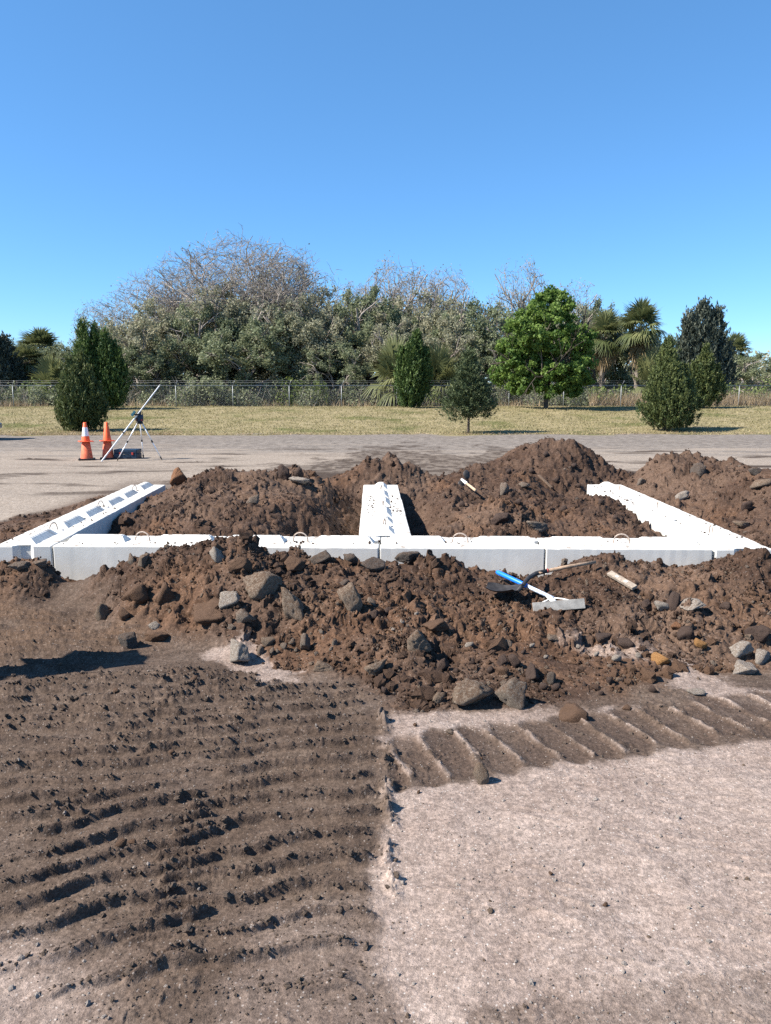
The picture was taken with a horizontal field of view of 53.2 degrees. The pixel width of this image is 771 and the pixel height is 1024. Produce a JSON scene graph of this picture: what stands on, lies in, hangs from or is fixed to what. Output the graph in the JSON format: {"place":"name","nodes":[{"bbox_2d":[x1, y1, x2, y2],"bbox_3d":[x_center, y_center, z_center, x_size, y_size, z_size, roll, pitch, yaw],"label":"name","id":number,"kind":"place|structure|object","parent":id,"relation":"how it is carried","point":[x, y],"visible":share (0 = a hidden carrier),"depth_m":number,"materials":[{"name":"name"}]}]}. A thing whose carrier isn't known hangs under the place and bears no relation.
{"place":"outdoors","nodes":[
{"label":"outdoors","id":0,"kind":"place"},
{"bbox_2d":[0,436,770,1023],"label":"ground","id":1,"kind":"structure","parent":0,"point":[38,476],"depth_m":4.20,"materials":[{"name":"soil"}]},
{"bbox_2d":[0,515,102,567],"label":"concrete block","id":2,"kind":"structure","parent":1,"relation":"on","point":[41,541],"depth_m":8.75,"materials":[{"name":"concrete"}]},
{"bbox_2d":[57,496,138,533],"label":"concrete block","id":3,"kind":"structure","parent":1,"relation":"on","point":[94,509],"depth_m":10.83,"materials":[{"name":"concrete"}]},
{"bbox_2d":[114,448,141,458],"bbox_3d":[-7.834,-1.768,23.368,0.721,0.290,0.471,0,9,3],"label":"equipment case","id":4,"kind":"object","parent":1,"relation":"on","point":[130,453],"visible":0.94,"depth_m":23.18,"materials":[{"name":"black plastic"}]},
{"bbox_2d":[118,632,137,648],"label":"rock","id":5,"kind":"object","parent":1,"relation":"on","point":[128,640],"visible":0.97,"depth_m":6.20,"materials":[{"name":"grey stone"}]},
{"bbox_2d":[101,482,165,504],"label":"concrete block","id":6,"kind":"structure","parent":1,"relation":"on","point":[146,489],"depth_m":12.77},
{"bbox_2d":[121,584,149,603],"bbox_3d":[-2.240,0.747,6.891,0.262,0.200,0.209,-10,6,-17],"label":"rock","id":7,"kind":"object","parent":1,"relation":"on","point":[138,594],"visible":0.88,"depth_m":6.83,"materials":[{"name":"brown stone"}]},
{"bbox_2d":[53,531,226,580],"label":"concrete block","id":8,"kind":"structure","parent":1,"relation":"on","point":[75,559],"depth_m":8.39,"materials":[{"name":"concrete"}]},
{"bbox_2d":[157,582,174,604],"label":"rock","id":9,"kind":"object","parent":1,"relation":"on","point":[165,594],"visible":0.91,"depth_m":6.78,"materials":[{"name":"brown stone"}]},
{"bbox_2d":[0,662,398,1006],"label":"mud crumbs","id":10,"kind":"object","parent":1,"relation":"on","point":[186,928],"visible":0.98,"depth_m":3.63,"materials":[{"name":"soil"}]},
{"bbox_2d":[192,597,223,625],"bbox_3d":[-1.504,0.861,6.529,0.371,0.273,0.297,9,-2,18],"label":"rock","id":11,"kind":"object","parent":1,"relation":"on","point":[206,613],"visible":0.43,"depth_m":6.46,"materials":[{"name":"brown stone"}]},
{"bbox_2d":[219,591,239,608],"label":"rock","id":12,"kind":"object","parent":1,"relation":"on","point":[229,598],"visible":0.91,"depth_m":6.45,"materials":[{"name":"stone"}]},
{"bbox_2d":[230,638,249,662],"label":"rock","id":13,"kind":"object","parent":1,"relation":"on","point":[239,651],"visible":1,"depth_m":5.84,"materials":[{"name":"stone"}]},
{"bbox_2d":[228,557,251,572],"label":"rock","id":14,"kind":"object","parent":1,"relation":"on","point":[238,564],"visible":0.89,"depth_m":6.83,"materials":[{"name":"brown stone"}]},
{"bbox_2d":[243,571,282,599],"bbox_3d":[-1.057,0.641,6.647,0.315,0.264,0.252,11,-2,-29],"label":"rock","id":15,"kind":"object","parent":1,"relation":"on","point":[260,585],"visible":0.95,"depth_m":6.58,"materials":[{"name":"beige stone"}]},
{"bbox_2d":[281,587,303,620],"bbox_3d":[-0.757,0.791,6.431,0.209,0.355,0.202,1,9,9],"label":"rock","id":16,"kind":"object","parent":1,"relation":"on","point":[293,606],"visible":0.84,"depth_m":6.36,"materials":[{"name":"beige stone"}]},
{"bbox_2d":[284,555,305,571],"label":"rock","id":17,"kind":"object","parent":1,"relation":"on","point":[292,563],"visible":0.95,"depth_m":7.26,"materials":[{"name":"brown stone"}]},
{"bbox_2d":[227,532,380,561],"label":"concrete block","id":18,"kind":"structure","parent":1,"relation":"on","point":[360,548],"depth_m":8.43,"materials":[{"name":"concrete"}]},
{"bbox_2d":[308,550,332,564],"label":"rock","id":19,"kind":"object","parent":1,"relation":"on","point":[323,557],"visible":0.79,"depth_m":7.48,"materials":[{"name":"grey stone"}]},
{"bbox_2d":[337,582,362,612],"bbox_3d":[-0.296,0.737,6.442,0.195,0.302,0.160,-4,10,-22],"label":"rock","id":20,"kind":"object","parent":1,"relation":"on","point":[349,595],"visible":0.86,"depth_m":6.39,"materials":[{"name":"beige stone"}]},
{"bbox_2d":[361,557,384,571],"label":"rock","id":21,"kind":"object","parent":1,"relation":"on","point":[374,564],"visible":0.9,"depth_m":7.21,"materials":[{"name":"grey stone"}]},
{"bbox_2d":[6,485,742,544],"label":"soil clods","id":22,"kind":"object","parent":1,"relation":"on","point":[397,510],"visible":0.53,"depth_m":9.75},
{"bbox_2d":[364,658,387,676],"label":"rock","id":23,"kind":"object","parent":1,"relation":"on","point":[375,669],"visible":0.95,"depth_m":5.50,"materials":[{"name":"beige stone"}]},
{"bbox_2d":[362,482,400,499],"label":"concrete block","id":24,"kind":"structure","parent":1,"relation":"on","point":[376,490],"depth_m":12.77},
{"bbox_2d":[360,496,405,518],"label":"concrete block","id":25,"kind":"structure","parent":1,"relation":"on","point":[381,505],"depth_m":10.91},
{"bbox_2d":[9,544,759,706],"bbox_3d":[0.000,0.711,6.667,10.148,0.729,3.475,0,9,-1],"label":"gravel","id":26,"kind":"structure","parent":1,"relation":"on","point":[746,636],"depth_m":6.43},
{"bbox_2d":[359,515,410,537],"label":"concrete block","id":27,"kind":"structure","parent":1,"relation":"on","point":[381,526],"depth_m":9.41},
{"bbox_2d":[0,436,770,712],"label":"soil clods","id":28,"kind":"object","parent":1,"relation":"on","point":[391,686],"visible":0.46,"depth_m":6.96,"materials":[{"name":"soil"}]},
{"bbox_2d":[0,451,770,692],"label":"soil clods","id":29,"kind":"object","parent":1,"relation":"on","point":[381,637],"visible":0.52,"depth_m":6.41,"materials":[{"name":"soil"}]},
{"bbox_2d":[0,622,770,1023],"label":"mud crumbs","id":30,"kind":"object","parent":1,"relation":"on","point":[296,898],"visible":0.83,"depth_m":3.34,"materials":[{"name":"soil"}]},
{"bbox_2d":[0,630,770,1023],"bbox_3d":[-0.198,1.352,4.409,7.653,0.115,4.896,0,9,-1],"label":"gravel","id":31,"kind":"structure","parent":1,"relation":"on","point":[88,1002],"depth_m":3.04,"materials":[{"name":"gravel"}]},
{"bbox_2d":[5,470,768,689],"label":"soil lumps","id":32,"kind":"object","parent":1,"relation":"on","point":[648,674],"visible":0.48,"depth_m":5.94,"materials":[{"name":"soil"}]},
{"bbox_2d":[4,438,770,710],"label":"soil lumps","id":33,"kind":"object","parent":1,"relation":"on","point":[422,695],"visible":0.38,"depth_m":7.04,"materials":[{"name":"soil"}]},
{"bbox_2d":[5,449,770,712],"bbox_3d":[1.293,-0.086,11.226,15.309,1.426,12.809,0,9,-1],"label":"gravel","id":34,"kind":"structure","parent":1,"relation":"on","point":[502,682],"depth_m":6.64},
{"bbox_2d":[394,551,420,564],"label":"rock","id":35,"kind":"object","parent":1,"relation":"on","point":[408,557],"visible":0.81,"depth_m":7.67,"materials":[{"name":"grey stone"}]},
{"bbox_2d":[407,629,431,651],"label":"rock","id":36,"kind":"object","parent":1,"relation":"on","point":[417,639],"visible":0.93,"depth_m":5.71,"materials":[{"name":"beige stone"}]},
{"bbox_2d":[422,618,448,631],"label":"rock","id":37,"kind":"object","parent":1,"relation":"on","point":[439,625],"visible":0.99,"depth_m":6.14,"materials":[{"name":"brown stone"}]},
{"bbox_2d":[380,533,544,577],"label":"concrete block","id":38,"kind":"structure","parent":1,"relation":"on","point":[522,555],"depth_m":8.28,"materials":[{"name":"concrete"}]},
{"bbox_2d":[452,678,493,705],"bbox_3d":[0.560,1.214,5.088,0.245,0.170,0.282,5,10,27],"label":"rock","id":39,"kind":"object","parent":1,"relation":"on","point":[467,691],"visible":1,"depth_m":5.03,"materials":[{"name":"beige stone"}]},
{"bbox_2d":[472,762,488,784],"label":"rock","id":40,"kind":"object","parent":1,"relation":"on","point":[480,773],"visible":1,"depth_m":4.04,"materials":[{"name":"beige stone"}]},
{"bbox_2d":[492,677,526,709],"bbox_3d":[0.828,1.202,5.130,0.231,0.225,0.184,14,0,14],"label":"rock","id":41,"kind":"object","parent":1,"relation":"on","point":[510,692],"visible":0.95,"depth_m":5.07,"materials":[{"name":"grey stone"}]},
{"bbox_2d":[485,560,595,592],"bbox_3d":[1.427,0.585,7.123,1.256,0.167,0.340,-7,11,-37],"label":"shovel","id":42,"kind":"object","parent":1,"relation":"on","point":[497,587],"visible":1,"depth_m":6.97,"materials":[{"name":"brown wood"}]},
{"bbox_2d":[496,570,584,610],"bbox_3d":[1.284,0.723,6.809,0.936,0.234,0.319,8,12,43],"label":"concrete rake","id":43,"kind":"object","parent":1,"relation":"on","point":[553,603],"visible":0.92,"depth_m":6.62,"materials":[{"name":"blue metal"}]},
{"bbox_2d":[559,702,588,722],"bbox_3d":[1.195,1.292,4.941,0.214,0.129,0.171,10,-2,13],"label":"rock","id":44,"kind":"object","parent":1,"relation":"on","point":[572,712],"visible":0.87,"depth_m":4.88,"materials":[{"name":"brown stone"}]},
{"bbox_2d":[587,482,655,499],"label":"concrete block","id":45,"kind":"structure","parent":1,"relation":"on","point":[624,492],"depth_m":12.85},
{"bbox_2d":[537,533,712,575],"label":"concrete block","id":46,"kind":"structure","parent":1,"relation":"on","point":[678,551],"depth_m":8.24,"materials":[{"name":"concrete"}]},
{"bbox_2d":[620,497,704,531],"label":"concrete block","id":47,"kind":"structure","parent":1,"relation":"on","point":[642,508],"depth_m":10.65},
{"bbox_2d":[677,625,694,640],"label":"rock","id":48,"kind":"object","parent":1,"relation":"on","point":[685,632],"visible":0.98,"depth_m":6.02,"materials":[{"name":"stone"}]},
{"bbox_2d":[659,517,770,559],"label":"concrete block","id":49,"kind":"structure","parent":1,"relation":"on","point":[719,542],"depth_m":8.89,"materials":[{"name":"concrete"}]},
{"bbox_2d":[729,640,753,657],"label":"rock","id":50,"kind":"object","parent":1,"relation":"on","point":[740,649],"visible":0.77,"depth_m":5.92,"materials":[{"name":"stone"}]},
{"bbox_2d":[733,659,757,673],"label":"rock","id":51,"kind":"object","parent":1,"relation":"on","point":[742,666],"visible":0.93,"depth_m":5.66,"materials":[{"name":"stone"}]},
{"bbox_2d":[744,625,770,642],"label":"rock","id":52,"kind":"object","parent":1,"relation":"on","point":[761,633],"visible":0.85,"depth_m":6.08,"materials":[{"name":"stone"}]},
{"bbox_2d":[0,393,770,436],"bbox_3d":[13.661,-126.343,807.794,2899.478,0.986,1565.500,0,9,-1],"label":"grass field","id":53,"kind":"structure","parent":0,"point":[351,418],"depth_m":42.70,"materials":[{"name":"plant"}]},
{"bbox_2d":[0,331,33,398],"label":"cedar tree","id":54,"kind":"object","parent":53,"relation":"on","point":[10,370],"visible":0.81,"depth_m":58.86,"materials":[{"name":"green plant"}]},
{"bbox_2d":[11,343,46,397],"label":"fan palm","id":55,"kind":"object","parent":53,"relation":"on","point":[29,353],"visible":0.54,"depth_m":60.90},
{"bbox_2d":[13,326,65,362],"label":"fan palm","id":56,"kind":"object","parent":53,"relation":"on","point":[42,338],"visible":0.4,"depth_m":65.27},
{"bbox_2d":[26,352,65,401],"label":"fan palm","id":57,"kind":"object","parent":53,"relation":"on","point":[50,371],"visible":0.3,"depth_m":57.05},
{"bbox_2d":[32,340,75,400],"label":"oak tree","id":58,"kind":"object","parent":53,"relation":"on","point":[51,352],"visible":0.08,"depth_m":63.29,"materials":[{"name":"green plant"}]},
{"bbox_2d":[52,347,109,431],"bbox_3d":[-14.963,-5.897,37.734,2.693,4.356,2.249,-3,10,-20],"label":"juniper bush","id":59,"kind":"object","parent":53,"relation":"on","point":[79,400],"visible":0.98,"depth_m":37.35,"materials":[{"name":"green plant"}]},
{"bbox_2d":[66,297,115,348],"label":"oak tree","id":60,"kind":"object","parent":53,"relation":"on","point":[83,312],"visible":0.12,"depth_m":67.49,"materials":[{"name":"grey plant"}]},
{"bbox_2d":[70,315,133,408],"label":"juniper bush","id":61,"kind":"object","parent":53,"relation":"on","point":[107,360],"visible":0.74,"depth_m":49.45,"materials":[{"name":"green plant"}]},
{"bbox_2d":[83,265,201,336],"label":"oak tree","id":62,"kind":"object","parent":53,"relation":"on","point":[122,315],"visible":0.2,"depth_m":64.42,"materials":[{"name":"grey plant"}]},
{"bbox_2d":[119,343,190,403],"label":"oak tree","id":63,"kind":"object","parent":53,"relation":"on","point":[157,364],"visible":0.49,"depth_m":57.57,"materials":[{"name":"green plant"}]},
{"bbox_2d":[106,296,233,399],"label":"oak tree","id":64,"kind":"object","parent":53,"relation":"on","point":[140,331],"visible":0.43,"depth_m":59.13,"materials":[{"name":"green plant"}]},
{"bbox_2d":[132,240,241,381],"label":"oak tree","id":65,"kind":"object","parent":53,"relation":"on","point":[182,282],"visible":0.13,"depth_m":67.22,"materials":[{"name":"grey plant"}]},
{"bbox_2d":[149,301,239,396],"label":"oak tree","id":66,"kind":"object","parent":53,"relation":"on","point":[183,324],"visible":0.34,"depth_m":59.09,"materials":[{"name":"green plant"}]},
{"bbox_2d":[153,278,270,384],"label":"oak tree","id":67,"kind":"object","parent":53,"relation":"on","point":[238,322],"visible":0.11,"depth_m":61.03,"materials":[{"name":"green plant"}]},
{"bbox_2d":[132,224,324,378],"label":"oak tree","id":68,"kind":"object","parent":53,"relation":"on","point":[255,288],"visible":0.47,"depth_m":61.70,"materials":[{"name":"grey plant"}]},
{"bbox_2d":[177,315,312,406],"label":"oak tree","id":69,"kind":"object","parent":53,"relation":"on","point":[212,347],"visible":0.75,"depth_m":56.70,"materials":[{"name":"green plant"}]},
{"bbox_2d":[205,239,325,398],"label":"oak tree","id":70,"kind":"object","parent":53,"relation":"on","point":[304,278],"visible":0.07,"depth_m":67.86,"materials":[{"name":"grey plant"}]},
{"bbox_2d":[223,305,324,401],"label":"oak tree","id":71,"kind":"object","parent":53,"relation":"on","point":[239,377],"visible":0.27,"depth_m":58.55,"materials":[{"name":"green plant"}]},
{"bbox_2d":[242,243,351,326],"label":"oak tree","id":72,"kind":"object","parent":53,"relation":"on","point":[277,275],"visible":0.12,"depth_m":64.63,"materials":[{"name":"grey plant"}]},
{"bbox_2d":[256,291,361,399],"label":"oak tree","id":73,"kind":"object","parent":53,"relation":"on","point":[311,334],"visible":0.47,"depth_m":58.85,"materials":[{"name":"green plant"}]},
{"bbox_2d":[279,284,374,396],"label":"oak tree","id":74,"kind":"object","parent":53,"relation":"on","point":[322,299],"visible":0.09,"depth_m":63.64,"materials":[{"name":"green plant"}]},
{"bbox_2d":[290,340,374,406],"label":"oak tree","id":75,"kind":"object","parent":53,"relation":"on","point":[355,371],"visible":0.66,"depth_m":57.82,"materials":[{"name":"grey plant"}]},
{"bbox_2d":[309,284,422,393],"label":"oak tree","id":76,"kind":"object","parent":53,"relation":"on","point":[362,334],"visible":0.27,"depth_m":62.26,"materials":[{"name":"green plant"}]},
{"bbox_2d":[0,377,768,405],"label":"bramble twigs","id":77,"kind":"object","parent":53,"relation":"on","point":[23,396],"visible":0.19,"depth_m":56.14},
{"bbox_2d":[0,377,770,406],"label":"underbrush","id":78,"kind":"object","parent":53,"relation":"on","point":[256,402],"visible":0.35,"depth_m":56.28,"materials":[{"name":"green plant"}]},
{"bbox_2d":[0,380,770,406],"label":"chain link fence","id":79,"kind":"object","parent":53,"relation":"on","point":[563,405],"visible":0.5,"depth_m":54.25,"materials":[{"name":"metal"}]},
{"bbox_2d":[0,390,770,406],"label":"tall dry grass","id":80,"kind":"structure","parent":53,"relation":"on","point":[749,399],"depth_m":55.62,"materials":[{"name":"plant"}]},
{"bbox_2d":[0,429,770,434],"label":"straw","id":81,"kind":"object","parent":53,"relation":"on","point":[117,432],"visible":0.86,"depth_m":36.13,"materials":[{"name":"beige plant"}]},
{"bbox_2d":[361,332,416,406],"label":"fan palm","id":82,"kind":"object","parent":53,"relation":"on","point":[387,358],"visible":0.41,"depth_m":55.54,"materials":[{"name":"plant"}]},
{"bbox_2d":[14,377,770,406],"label":"weeds","id":83,"kind":"object","parent":53,"relation":"on","point":[764,388],"visible":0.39,"depth_m":56.08,"materials":[{"name":"green plant"}]},
{"bbox_2d":[348,315,442,397],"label":"oak tree","id":84,"kind":"object","parent":53,"relation":"on","point":[379,338],"visible":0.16,"depth_m":59.45,"materials":[{"name":"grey plant"}]},
{"bbox_2d":[361,250,436,334],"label":"oak tree","id":85,"kind":"object","parent":53,"relation":"on","point":[393,295],"visible":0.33,"depth_m":66.78,"materials":[{"name":"grey plant"}]},
{"bbox_2d":[47,349,770,397],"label":"woods","id":86,"kind":"object","parent":53,"relation":"on","point":[765,355],"depth_m":100.44,"materials":[{"name":"green plant"}]},
{"bbox_2d":[391,327,434,407],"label":"juniper bush","id":87,"kind":"object","parent":53,"relation":"on","point":[412,373],"visible":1,"depth_m":51.23,"materials":[{"name":"green plant"}]},
{"bbox_2d":[369,287,472,389],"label":"oak tree","id":88,"kind":"object","parent":53,"relation":"on","point":[436,315],"visible":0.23,"depth_m":63.16,"materials":[{"name":"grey plant"}]},
{"bbox_2d":[380,267,473,331],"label":"oak tree","id":89,"kind":"object","parent":53,"relation":"on","point":[429,284],"visible":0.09,"depth_m":71.86,"materials":[{"name":"grey plant"}]},
{"bbox_2d":[420,337,458,405],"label":"fan palm","id":90,"kind":"object","parent":53,"relation":"on","point":[444,371],"visible":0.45,"depth_m":55.86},
{"bbox_2d":[411,263,477,394],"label":"oak tree","id":91,"kind":"object","parent":53,"relation":"on","point":[458,292],"visible":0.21,"depth_m":70.08,"materials":[{"name":"grey plant"}]},
{"bbox_2d":[422,316,509,395],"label":"oak tree","id":92,"kind":"object","parent":53,"relation":"on","point":[452,340],"visible":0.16,"depth_m":58.69,"materials":[{"name":"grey plant"}]},
{"bbox_2d":[435,346,498,432],"bbox_3d":[3.904,-5.758,36.556,3.179,4.218,2.521,0,9,-1],"label":"young cedar","id":93,"kind":"object","parent":53,"relation":"on","point":[464,395],"visible":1,"depth_m":36.20,"materials":[{"name":"green plant"}]},
{"bbox_2d":[416,295,540,403],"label":"oak tree","id":94,"kind":"object","parent":53,"relation":"on","point":[483,327],"visible":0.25,"depth_m":60.05,"materials":[{"name":"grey plant"}]},
{"bbox_2d":[469,330,540,404],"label":"oak tree","id":95,"kind":"object","parent":53,"relation":"on","point":[489,360],"visible":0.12,"depth_m":58.14,"materials":[{"name":"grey plant"}]},
{"bbox_2d":[483,254,549,334],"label":"oak tree","id":96,"kind":"object","parent":53,"relation":"on","point":[521,303],"visible":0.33,"depth_m":63.55,"materials":[{"name":"grey plant"}]},
{"bbox_2d":[486,284,600,408],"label":"young oak","id":97,"kind":"object","parent":53,"relation":"on","point":[537,345],"visible":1,"depth_m":49.27,"materials":[{"name":"green plant"}]},
{"bbox_2d":[588,308,626,395],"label":"fan palm","id":98,"kind":"object","parent":53,"relation":"on","point":[605,321],"visible":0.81,"depth_m":60.50,"materials":[{"name":"plant"}]},
{"bbox_2d":[572,297,644,402],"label":"oak tree","id":99,"kind":"object","parent":53,"relation":"on","point":[629,380],"visible":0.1,"depth_m":65.72,"materials":[{"name":"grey plant"}]},
{"bbox_2d":[595,328,661,394],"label":"oak tree","id":100,"kind":"object","parent":53,"relation":"on","point":[627,369],"visible":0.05,"depth_m":68.05,"materials":[{"name":"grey plant"}]},
{"bbox_2d":[613,297,667,388],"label":"fan palm","id":101,"kind":"object","parent":53,"relation":"on","point":[642,312],"visible":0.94,"depth_m":58.20,"materials":[{"name":"plant"}]},
{"bbox_2d":[629,345,659,394],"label":"fan palm","id":102,"kind":"object","parent":53,"relation":"on","point":[644,365],"visible":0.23,"depth_m":58.04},
{"bbox_2d":[634,333,706,430],"bbox_3d":[14.231,-6.398,38.184,3.371,4.935,3.154,0,9,-1],"label":"juniper bush","id":103,"kind":"object","parent":53,"relation":"on","point":[669,382],"visible":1,"depth_m":37.71,"materials":[{"name":"green plant"}]},
{"bbox_2d":[674,295,741,392],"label":"cedar tree","id":104,"kind":"object","parent":53,"relation":"on","point":[703,321],"visible":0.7,"depth_m":62.39,"materials":[{"name":"green plant"}]},
{"bbox_2d":[688,342,728,408],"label":"juniper bush","id":105,"kind":"object","parent":53,"relation":"on","point":[711,382],"visible":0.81,"depth_m":51.17,"materials":[{"name":"green plant"}]},
{"bbox_2d":[725,331,752,388],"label":"fan palm","id":106,"kind":"object","parent":53,"relation":"on","point":[741,343],"visible":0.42,"depth_m":78.36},
{"bbox_2d":[726,352,770,394],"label":"oak tree","id":107,"kind":"object","parent":53,"relation":"on","point":[748,371],"visible":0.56,"depth_m":69.89,"materials":[{"name":"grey plant"}]},
{"bbox_2d":[0,0,770,436],"label":"sky","id":108,"kind":"structure","parent":0,"point":[623,147],"materials":[{"name":"blue"}]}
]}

